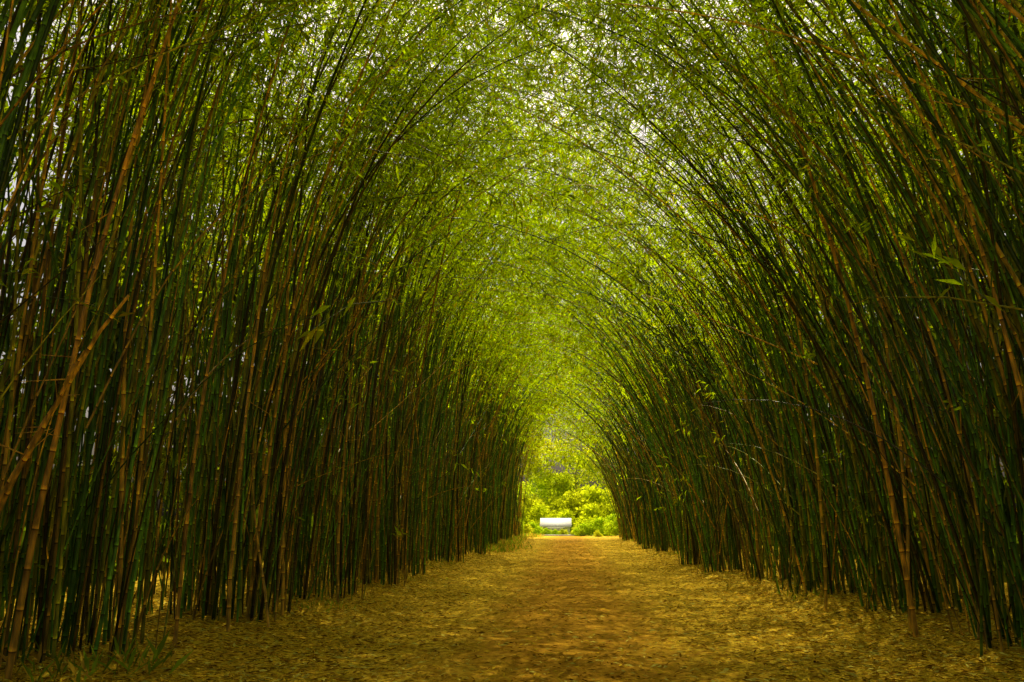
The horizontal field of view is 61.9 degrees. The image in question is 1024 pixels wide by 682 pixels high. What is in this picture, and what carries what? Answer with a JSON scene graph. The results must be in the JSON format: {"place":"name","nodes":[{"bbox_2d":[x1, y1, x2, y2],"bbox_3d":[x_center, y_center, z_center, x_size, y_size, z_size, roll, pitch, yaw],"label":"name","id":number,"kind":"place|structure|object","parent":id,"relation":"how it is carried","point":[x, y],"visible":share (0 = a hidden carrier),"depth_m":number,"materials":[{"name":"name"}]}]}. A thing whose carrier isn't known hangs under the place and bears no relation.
{"place":"outdoors","nodes":[
{"label":"outdoors","id":0,"kind":"place"},
{"bbox_2d":[0,535,1023,681],"bbox_3d":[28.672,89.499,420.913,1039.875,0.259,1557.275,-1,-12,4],"label":"ground","id":1,"kind":"structure","parent":0,"point":[751,613],"depth_m":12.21,"materials":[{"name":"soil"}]},
{"bbox_2d":[4,0,181,679],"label":"dry bamboo cane","id":2,"kind":"object","parent":1,"relation":"on","point":[25,578],"visible":0.98,"depth_m":8.55,"materials":[{"name":"plant"}]},
{"bbox_2d":[0,2,441,596],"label":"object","id":3,"kind":"object","parent":1,"relation":"on","point":[162,464],"visible":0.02,"depth_m":25.64,"materials":[{"name":"green plant"}]},
{"bbox_2d":[173,3,296,646],"bbox_3d":[-3.595,-1.045,11.611,1.205,9.979,0.632,-1,-12,4],"label":"dry bamboo cane","id":4,"kind":"object","parent":1,"relation":"on","point":[177,616],"visible":0.94,"depth_m":11.13,"materials":[{"name":"plant"}]},
{"bbox_2d":[0,0,481,489],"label":"bamboo clump","id":5,"kind":"object","parent":1,"relation":"on","point":[39,43],"visible":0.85,"depth_m":7.86,"materials":[{"name":"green plant"}]},
{"bbox_2d":[249,417,269,626],"bbox_3d":[-4.060,2.765,13.329,0.531,3.249,1.067,6,-13,-27],"label":"dry bamboo cane","id":6,"kind":"object","parent":1,"relation":"on","point":[264,587],"visible":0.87,"depth_m":13.10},
{"bbox_2d":[226,42,312,631],"bbox_3d":[-3.661,-0.491,13.082,0.972,9.488,0.344,11,-16,-42],"label":"dry bamboo cane","id":7,"kind":"object","parent":1,"relation":"on","point":[228,619],"visible":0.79,"depth_m":12.53,"materials":[{"name":"plant"}]},
{"bbox_2d":[0,0,543,619],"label":"bamboo clump","id":8,"kind":"object","parent":1,"relation":"on","point":[138,96],"visible":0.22,"depth_m":13.88,"materials":[{"name":"green plant"}]},
{"bbox_2d":[108,0,435,582],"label":"bamboo clump","id":9,"kind":"object","parent":1,"relation":"on","point":[149,458],"visible":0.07,"depth_m":21.71,"materials":[{"name":"green plant"}]},
{"bbox_2d":[231,0,312,59],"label":"bamboo clump","id":10,"kind":"object","parent":1,"relation":"on","point":[267,38],"visible":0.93,"depth_m":7.30,"materials":[{"name":"green plant"}]},
{"bbox_2d":[0,0,567,666],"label":"bamboo clump","id":11,"kind":"object","parent":1,"relation":"on","point":[80,534],"visible":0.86,"depth_m":10.18,"materials":[{"name":"green plant"}]},
{"bbox_2d":[0,294,129,500],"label":"dry bamboo cane","id":12,"kind":"object","parent":11,"relation":"attached to","point":[96,336],"visible":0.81,"depth_m":8.38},
{"bbox_2d":[0,350,85,513],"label":"dry bamboo cane","id":13,"kind":"object","parent":12,"relation":"attached to","point":[21,465],"visible":0.95,"depth_m":8.32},
{"bbox_2d":[0,0,581,364],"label":"bamboo clump","id":14,"kind":"object","parent":1,"relation":"on","point":[22,195],"visible":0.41,"depth_m":14.13,"materials":[{"name":"green plant"}]},
{"bbox_2d":[347,113,636,303],"bbox_3d":[-0.289,-2.972,18.712,6.413,4.659,0.528,2,-12,-8],"label":"dry bamboo cane","id":15,"kind":"object","parent":14,"relation":"on","point":[354,295],"visible":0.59,"depth_m":18.51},
{"bbox_2d":[0,0,600,599],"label":"bamboo clump","id":16,"kind":"object","parent":1,"relation":"on","point":[146,330],"visible":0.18,"depth_m":16.74,"materials":[{"name":"green plant"}]},
{"bbox_2d":[91,68,580,570],"bbox_3d":[-5.483,-1.072,27.994,10.621,16.706,14.369,-9,-15,37],"label":"bamboo clump","id":17,"kind":"object","parent":1,"relation":"on","point":[266,443],"visible":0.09,"depth_m":26.68,"materials":[{"name":"green plant"}]},
{"bbox_2d":[197,80,482,563],"bbox_3d":[-4.744,-0.693,31.768,9.948,17.538,10.520,-2,-12,11],"label":"bamboo clump","id":18,"kind":"object","parent":1,"relation":"on","point":[203,246],"visible":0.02,"depth_m":30.00,"materials":[{"name":"green plant"}]},
{"bbox_2d":[41,0,655,600],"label":"bamboo clump","id":19,"kind":"object","parent":1,"relation":"on","point":[321,502],"visible":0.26,"depth_m":17.98,"materials":[{"name":"green plant"}]},
{"bbox_2d":[336,162,384,604],"bbox_3d":[-3.087,0.470,16.892,0.882,9.185,0.519,-1,-12,4],"label":"dry bamboo cane","id":20,"kind":"object","parent":1,"relation":"on","point":[339,520],"visible":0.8,"depth_m":16.38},
{"bbox_2d":[1,0,724,621],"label":"bamboo clump","id":21,"kind":"object","parent":1,"relation":"on","point":[209,566],"visible":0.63,"depth_m":14.45,"materials":[{"name":"green plant"}]},
{"bbox_2d":[318,181,573,509],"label":"bamboo clump","id":22,"kind":"object","parent":1,"relation":"on","point":[426,364],"depth_m":39.04,"materials":[{"name":"green plant"}]},
{"bbox_2d":[378,238,525,507],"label":"bamboo clump","id":23,"kind":"object","parent":1,"relation":"on","point":[448,382],"visible":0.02,"depth_m":42.94,"materials":[{"name":"green plant"}]},
{"bbox_2d":[303,74,601,564],"bbox_3d":[-2.243,-0.811,29.570,12.206,16.818,11.081,-2,-12,10],"label":"bamboo clump","id":24,"kind":"object","parent":1,"relation":"on","point":[438,368],"visible":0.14,"depth_m":29.42,"materials":[{"name":"green plant"}]},
{"bbox_2d":[214,1,701,585],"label":"bamboo clump","id":25,"kind":"object","parent":1,"relation":"on","point":[388,541],"visible":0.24,"depth_m":21.86,"materials":[{"name":"green plant"}]},
{"bbox_2d":[267,29,663,575],"bbox_3d":[-1.571,-1.208,27.254,12.706,16.810,12.996,-2,-12,8],"label":"bamboo clump","id":26,"kind":"object","parent":1,"relation":"on","point":[414,528],"visible":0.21,"depth_m":26.00,"materials":[{"name":"green plant"}]},
{"bbox_2d":[315,157,618,540],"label":"bamboo clump","id":27,"kind":"object","parent":1,"relation":"on","point":[510,370],"visible":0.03,"depth_m":35.19,"materials":[{"name":"green plant"}]},
{"bbox_2d":[392,279,556,506],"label":"bamboo clump","id":28,"kind":"object","parent":1,"relation":"on","point":[498,419],"visible":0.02,"depth_m":50.62,"materials":[{"name":"green plant"}]},
{"bbox_2d":[390,332,569,520],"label":"bamboo clump","id":29,"kind":"object","parent":1,"relation":"on","point":[515,411],"visible":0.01,"depth_m":54.05,"materials":[{"name":"green plant"}]},
{"bbox_2d":[369,126,605,555],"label":"bamboo clump","id":30,"kind":"object","parent":1,"relation":"on","point":[475,408],"visible":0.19,"depth_m":37.17,"materials":[{"name":"green plant"}]},
{"bbox_2d":[312,119,666,562],"bbox_3d":[-0.380,-0.251,33.198,12.446,17.351,13.086,-9,-15,36],"label":"bamboo clump","id":31,"kind":"object","parent":1,"relation":"on","point":[448,533],"visible":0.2,"depth_m":32.86,"materials":[{"name":"green plant"}]},
{"bbox_2d":[390,330,591,522],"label":"bamboo clump","id":32,"kind":"object","parent":1,"relation":"on","point":[525,416],"visible":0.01,"depth_m":55.33,"materials":[{"name":"green plant"}]},
{"bbox_2d":[376,193,615,554],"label":"bamboo clump","id":33,"kind":"object","parent":1,"relation":"on","point":[480,537],"visible":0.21,"depth_m":39.98,"materials":[{"name":"green plant"}]},
{"bbox_2d":[420,302,599,540],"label":"bamboo clump","id":34,"kind":"object","parent":1,"relation":"on","point":[517,418],"visible":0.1,"depth_m":51.80,"materials":[{"name":"green plant"}]},
{"bbox_2d":[0,532,1023,681],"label":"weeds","id":35,"kind":"object","parent":1,"relation":"on","point":[512,544],"visible":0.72,"depth_m":9.04,"materials":[{"name":"green plant"}]},
{"bbox_2d":[444,331,584,538],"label":"bamboo clump","id":36,"kind":"object","parent":1,"relation":"on","point":[513,448],"visible":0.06,"depth_m":59.37,"materials":[{"name":"green plant"}]},
{"bbox_2d":[451,319,588,542],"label":"bamboo clump","id":37,"kind":"object","parent":1,"relation":"on","point":[506,488],"visible":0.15,"depth_m":54.64,"materials":[{"name":"green plant"}]},
{"bbox_2d":[445,284,598,547],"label":"bamboo clump","id":38,"kind":"object","parent":1,"relation":"on","point":[495,521],"visible":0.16,"depth_m":47.70,"materials":[{"name":"green plant"}]},
{"bbox_2d":[469,414,578,483],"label":"tree","id":39,"kind":"object","parent":1,"relation":"on","point":[537,457],"visible":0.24,"depth_m":117.83,"materials":[{"name":"green plant"}]},
{"bbox_2d":[516,481,534,513],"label":"tree","id":40,"kind":"object","parent":1,"relation":"on","point":[523,483],"visible":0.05,"depth_m":102.51,"materials":[{"name":"green plant"}]},
{"bbox_2d":[444,248,611,550],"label":"bamboo clump","id":41,"kind":"object","parent":1,"relation":"on","point":[470,511],"visible":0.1,"depth_m":43.66,"materials":[{"name":"green plant"}]},
{"bbox_2d":[518,487,550,516],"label":"shrub","id":42,"kind":"object","parent":1,"relation":"on","point":[533,499],"visible":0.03,"depth_m":102.11,"materials":[{"name":"green plant"}]},
{"bbox_2d":[476,340,593,538],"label":"bamboo clump","id":43,"kind":"object","parent":1,"relation":"on","point":[510,513],"visible":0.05,"depth_m":62.46,"materials":[{"name":"green plant"}]},
{"bbox_2d":[517,503,562,533],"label":"shrub","id":44,"kind":"object","parent":1,"relation":"on","point":[537,512],"visible":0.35,"depth_m":95.60,"materials":[{"name":"green plant"}]},
{"bbox_2d":[502,348,579,535],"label":"bamboo clump","id":45,"kind":"object","parent":1,"relation":"on","point":[520,514],"visible":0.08,"depth_m":74.53,"materials":[{"name":"green plant"}]},
{"bbox_2d":[492,377,592,536],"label":"bamboo clump","id":46,"kind":"object","parent":1,"relation":"on","point":[527,445],"visible":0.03,"depth_m":66.68,"materials":[{"name":"green plant"}]},
{"bbox_2d":[502,382,582,527],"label":"bamboo clump","id":47,"kind":"object","parent":1,"relation":"on","point":[519,478],"visible":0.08,"depth_m":78.03,"materials":[{"name":"green plant"}]},
{"bbox_2d":[499,379,590,535],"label":"bamboo clump","id":48,"kind":"object","parent":1,"relation":"on","point":[516,530],"visible":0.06,"depth_m":70.26,"materials":[{"name":"green plant"}]},
{"bbox_2d":[524,496,566,517],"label":"shrub","id":49,"kind":"object","parent":1,"relation":"on","point":[555,503],"visible":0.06,"depth_m":103.57,"materials":[{"name":"green plant"}]},
{"bbox_2d":[522,473,574,510],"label":"tree","id":50,"kind":"object","parent":1,"relation":"on","point":[538,485],"visible":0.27,"depth_m":124.68,"materials":[{"name":"green plant"}]},
{"bbox_2d":[540,518,571,532],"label":"bench","id":51,"kind":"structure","parent":1,"relation":"on","point":[557,524],"depth_m":90.18,"materials":[{"name":"paint"}]},
{"bbox_2d":[553,508,578,531],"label":"shrub","id":52,"kind":"object","parent":1,"relation":"on","point":[565,513],"visible":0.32,"depth_m":95.80,"materials":[{"name":"green plant"}]},
{"bbox_2d":[526,441,612,502],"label":"tree","id":53,"kind":"object","parent":1,"relation":"on","point":[565,480],"visible":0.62,"depth_m":117.39,"materials":[{"name":"leaf"},{"name":"wood"}]},
{"bbox_2d":[470,320,669,542],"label":"bamboo clump","id":54,"kind":"object","parent":1,"relation":"on","point":[631,492],"visible":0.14,"depth_m":58.55,"materials":[{"name":"green plant"}]},
{"bbox_2d":[527,397,635,536],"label":"bamboo clump","id":55,"kind":"object","parent":1,"relation":"on","point":[583,459],"visible":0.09,"depth_m":78.69,"materials":[{"name":"green plant"}]},
{"bbox_2d":[560,488,605,523],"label":"shrub","id":56,"kind":"object","parent":1,"relation":"on","point":[575,506],"visible":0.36,"depth_m":102.62,"materials":[{"name":"green plant"}]},
{"bbox_2d":[572,523,593,535],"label":"bush","id":57,"kind":"object","parent":1,"relation":"on","point":[581,530],"visible":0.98,"depth_m":83.72,"materials":[{"name":"green plant"}]},
{"bbox_2d":[530,351,647,538],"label":"bamboo clump","id":58,"kind":"object","parent":1,"relation":"on","point":[616,510],"visible":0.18,"depth_m":69.50,"materials":[{"name":"green plant"}]},
{"bbox_2d":[558,483,622,515],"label":"shrub","id":59,"kind":"object","parent":1,"relation":"on","point":[593,492],"visible":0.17,"depth_m":105.01,"materials":[{"name":"green plant"}]},
{"bbox_2d":[538,403,644,537],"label":"bamboo clump","id":60,"kind":"object","parent":1,"relation":"on","point":[595,460],"visible":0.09,"depth_m":74.04,"materials":[{"name":"green plant"}]},
{"bbox_2d":[392,94,791,571],"bbox_3d":[2.242,-0.790,27.280,13.341,16.017,17.045,-5,-13,24],"label":"bamboo clump","id":61,"kind":"object","parent":1,"relation":"on","point":[734,547],"visible":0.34,"depth_m":26.96,"materials":[{"name":"green plant"}]},
{"bbox_2d":[491,297,692,548],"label":"bamboo clump","id":62,"kind":"object","parent":1,"relation":"on","point":[644,527],"visible":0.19,"depth_m":47.28,"materials":[{"name":"green plant"}]},
{"bbox_2d":[558,435,626,495],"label":"tree","id":63,"kind":"object","parent":1,"relation":"on","point":[597,482],"visible":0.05,"depth_m":126.57,"materials":[{"name":"green plant"}]},
{"bbox_2d":[523,334,663,539],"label":"bamboo clump","id":64,"kind":"object","parent":1,"relation":"on","point":[575,413],"visible":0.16,"depth_m":61.73,"materials":[{"name":"green plant"}]},
{"bbox_2d":[575,501,617,528],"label":"shrub","id":65,"kind":"object","parent":1,"relation":"on","point":[589,513],"visible":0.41,"depth_m":95.37,"materials":[{"name":"green plant"}]},
{"bbox_2d":[514,325,685,544],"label":"bamboo clump","id":66,"kind":"object","parent":1,"relation":"on","point":[640,517],"visible":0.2,"depth_m":55.03,"materials":[{"name":"green plant"}]},
{"bbox_2d":[518,362,683,540],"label":"bamboo clump","id":67,"kind":"object","parent":1,"relation":"on","point":[623,525],"visible":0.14,"depth_m":65.81,"materials":[{"name":"green plant"}]},
{"bbox_2d":[584,516,617,535],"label":"bush","id":68,"kind":"object","parent":1,"relation":"on","point":[596,524],"visible":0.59,"depth_m":84.19,"materials":[{"name":"green plant"}]},
{"bbox_2d":[513,322,698,543],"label":"bamboo clump","id":69,"kind":"object","parent":1,"relation":"on","point":[608,413],"visible":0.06,"depth_m":51.20,"materials":[{"name":"green plant"}]},
{"bbox_2d":[475,176,744,553],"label":"bamboo clump","id":70,"kind":"object","parent":1,"relation":"on","point":[673,538],"visible":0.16,"depth_m":39.65,"materials":[{"name":"green plant"}]},
{"bbox_2d":[602,517,619,535],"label":"bush","id":71,"kind":"object","parent":1,"relation":"on","point":[611,530],"visible":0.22,"depth_m":81.23,"materials":[{"name":"green plant"}]},
{"bbox_2d":[458,143,787,557],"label":"bamboo clump","id":72,"kind":"object","parent":1,"relation":"on","point":[630,344],"visible":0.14,"depth_m":35.20,"materials":[{"name":"green plant"}]},
{"bbox_2d":[562,341,683,485],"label":"bamboo clump","id":73,"kind":"object","parent":1,"relation":"on","point":[582,450],"visible":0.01,"depth_m":67.79,"materials":[{"name":"green plant"}]},
{"bbox_2d":[429,121,818,565],"bbox_3d":[5.319,0.087,32.069,16.540,16.321,13.023,2,-12,-11],"label":"bamboo clump","id":74,"kind":"object","parent":1,"relation":"on","point":[694,548],"visible":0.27,"depth_m":31.04,"materials":[{"name":"green plant"}]},
{"bbox_2d":[518,296,737,532],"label":"bamboo clump","id":75,"kind":"object","parent":1,"relation":"on","point":[605,404],"visible":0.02,"depth_m":53.06,"materials":[{"name":"green plant"}]},
{"bbox_2d":[510,263,756,551],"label":"bamboo clump","id":76,"kind":"object","parent":1,"relation":"on","point":[664,545],"visible":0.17,"depth_m":43.45,"materials":[{"name":"green plant"}]},
{"bbox_2d":[289,0,1022,594],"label":"bamboo clump","id":77,"kind":"object","parent":1,"relation":"on","point":[801,522],"visible":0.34,"depth_m":18.95,"materials":[{"name":"green plant"}]},
{"bbox_2d":[458,162,783,348],"bbox_3d":[2.415,-1.993,19.692,7.517,4.780,0.658,0,-12,1],"label":"dry bamboo cane","id":78,"kind":"object","parent":77,"relation":"attached to","point":[751,321],"visible":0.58,"depth_m":19.55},
{"bbox_2d":[565,237,753,534],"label":"bamboo clump","id":79,"kind":"object","parent":1,"relation":"on","point":[575,364],"visible":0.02,"depth_m":43.05,"materials":[{"name":"green plant"}]},
{"bbox_2d":[301,0,1023,614],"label":"bamboo clump","id":80,"kind":"object","parent":1,"relation":"on","point":[875,488],"visible":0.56,"depth_m":15.15,"materials":[{"name":"green plant"}]},
{"bbox_2d":[582,274,761,542],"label":"bamboo clump","id":81,"kind":"object","parent":1,"relation":"on","point":[666,391],"visible":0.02,"depth_m":49.25,"materials":[{"name":"green plant"}]},
{"bbox_2d":[558,210,791,550],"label":"bamboo clump","id":82,"kind":"object","parent":1,"relation":"on","point":[741,490],"visible":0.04,"depth_m":41.16,"materials":[{"name":"green plant"}]},
{"bbox_2d":[552,212,824,552],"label":"bamboo clump","id":83,"kind":"object","parent":1,"relation":"on","point":[599,352],"visible":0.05,"depth_m":37.64,"materials":[{"name":"green plant"}]},
{"bbox_2d":[391,1,1010,580],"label":"bamboo clump","id":84,"kind":"object","parent":1,"relation":"on","point":[757,563],"visible":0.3,"depth_m":23.06,"materials":[{"name":"green plant"}]},
{"bbox_2d":[518,65,894,561],"bbox_3d":[6.891,-0.932,28.415,13.727,16.609,8.809,3,-12,-13],"label":"bamboo clump","id":85,"kind":"object","parent":1,"relation":"on","point":[604,270],"visible":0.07,"depth_m":27.87,"materials":[{"name":"green plant"}]},
{"bbox_2d":[417,0,1023,656],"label":"bamboo clump","id":86,"kind":"object","parent":1,"relation":"on","point":[995,384],"visible":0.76,"depth_m":11.32,"materials":[{"name":"green plant"}]},
{"bbox_2d":[857,0,1023,296],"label":"dry bamboo cane","id":87,"kind":"object","parent":86,"relation":"attached to","point":[998,249],"visible":0.73,"depth_m":10.35,"materials":[{"name":"plant"}]},
{"bbox_2d":[575,136,891,559],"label":"bamboo clump","id":88,"kind":"object","parent":1,"relation":"on","point":[805,352],"visible":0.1,"depth_m":33.04,"materials":[{"name":"green plant"}]},
{"bbox_2d":[531,0,1023,447],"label":"bamboo clump","id":89,"kind":"object","parent":1,"relation":"on","point":[922,130],"visible":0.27,"depth_m":13.29,"materials":[{"name":"green plant"}]},
{"bbox_2d":[614,3,1023,135],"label":"dry bamboo cane","id":90,"kind":"object","parent":89,"relation":"attached to","point":[1020,132],"visible":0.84,"depth_m":10.55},
{"bbox_2d":[851,0,1023,130],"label":"dry bamboo cane","id":91,"kind":"object","parent":89,"relation":"on","point":[1018,124],"visible":0.84,"depth_m":9.44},
{"bbox_2d":[727,92,827,610],"bbox_3d":[4.959,-0.084,16.188,1.320,9.986,0.601,-4,-12,19],"label":"dry bamboo cane","id":92,"kind":"object","parent":1,"relation":"on","point":[820,509],"visible":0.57,"depth_m":15.36,"materials":[{"name":"plant"}]},
{"bbox_2d":[578,0,1020,131],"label":"bamboo clump","id":93,"kind":"object","parent":1,"relation":"on","point":[737,62],"visible":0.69,"depth_m":11.95,"materials":[{"name":"green plant"}]},
{"bbox_2d":[604,1,1016,574],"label":"bamboo clump","id":94,"kind":"object","parent":1,"relation":"on","point":[704,279],"visible":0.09,"depth_m":23.18,"materials":[{"name":"green plant"}]},
{"bbox_2d":[622,0,1008,588],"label":"bamboo clump","id":95,"kind":"object","parent":1,"relation":"on","point":[930,410],"visible":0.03,"depth_m":20.45,"materials":[{"name":"green plant"}]},
{"bbox_2d":[620,0,1023,211],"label":"bamboo clump","id":96,"kind":"object","parent":1,"relation":"on","point":[883,137],"visible":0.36,"depth_m":13.44,"materials":[{"name":"green plant"}]},
{"bbox_2d":[749,0,918,636],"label":"dry bamboo cane","id":97,"kind":"object","parent":1,"relation":"on","point":[897,529],"visible":0.75,"depth_m":12.14,"materials":[{"name":"plant"}]},
{"bbox_2d":[655,0,1023,595],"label":"bamboo clump","id":98,"kind":"object","parent":1,"relation":"on","point":[881,187],"visible":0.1,"depth_m":16.86,"materials":[{"name":"green plant"}]},
{"bbox_2d":[683,0,1023,339],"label":"bamboo clump","id":99,"kind":"object","parent":1,"relation":"on","point":[968,10],"visible":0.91,"depth_m":8.15,"materials":[{"name":"green plant"}]},
{"bbox_2d":[976,0,1023,61],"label":"dry bamboo cane","id":100,"kind":"object","parent":99,"relation":"attached to","point":[1012,46],"visible":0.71,"depth_m":8.86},
{"bbox_2d":[702,7,1023,582],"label":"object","id":101,"kind":"object","parent":1,"relation":"on","point":[999,339],"visible":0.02,"depth_m":29.79,"materials":[{"name":"green plant"}]},
{"bbox_2d":[829,78,911,630],"bbox_3d":[5.643,-0.224,13.196,0.805,9.048,0.519,-3,-12,16],"label":"dry bamboo cane","id":102,"kind":"object","parent":1,"relation":"on","point":[904,488],"visible":0.5,"depth_m":12.69,"materials":[{"name":"plant"}]},
{"bbox_2d":[873,0,1023,415],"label":"dry bamboo cane","id":103,"kind":"object","parent":1,"relation":"on","point":[1011,358],"visible":0.9,"depth_m":9.84,"materials":[{"name":"plant"}]},
{"bbox_2d":[0,0,1023,520],"label":"sky","id":104,"kind":"structure","parent":0,"point":[18,33],"materials":[{"name":"white"}]},
{"bbox_2d":[285,537,856,681],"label":"dirt road","id":105,"kind":"structure","parent":0,"point":[495,656],"depth_m":12.17,"materials":[{"name":"soil"}]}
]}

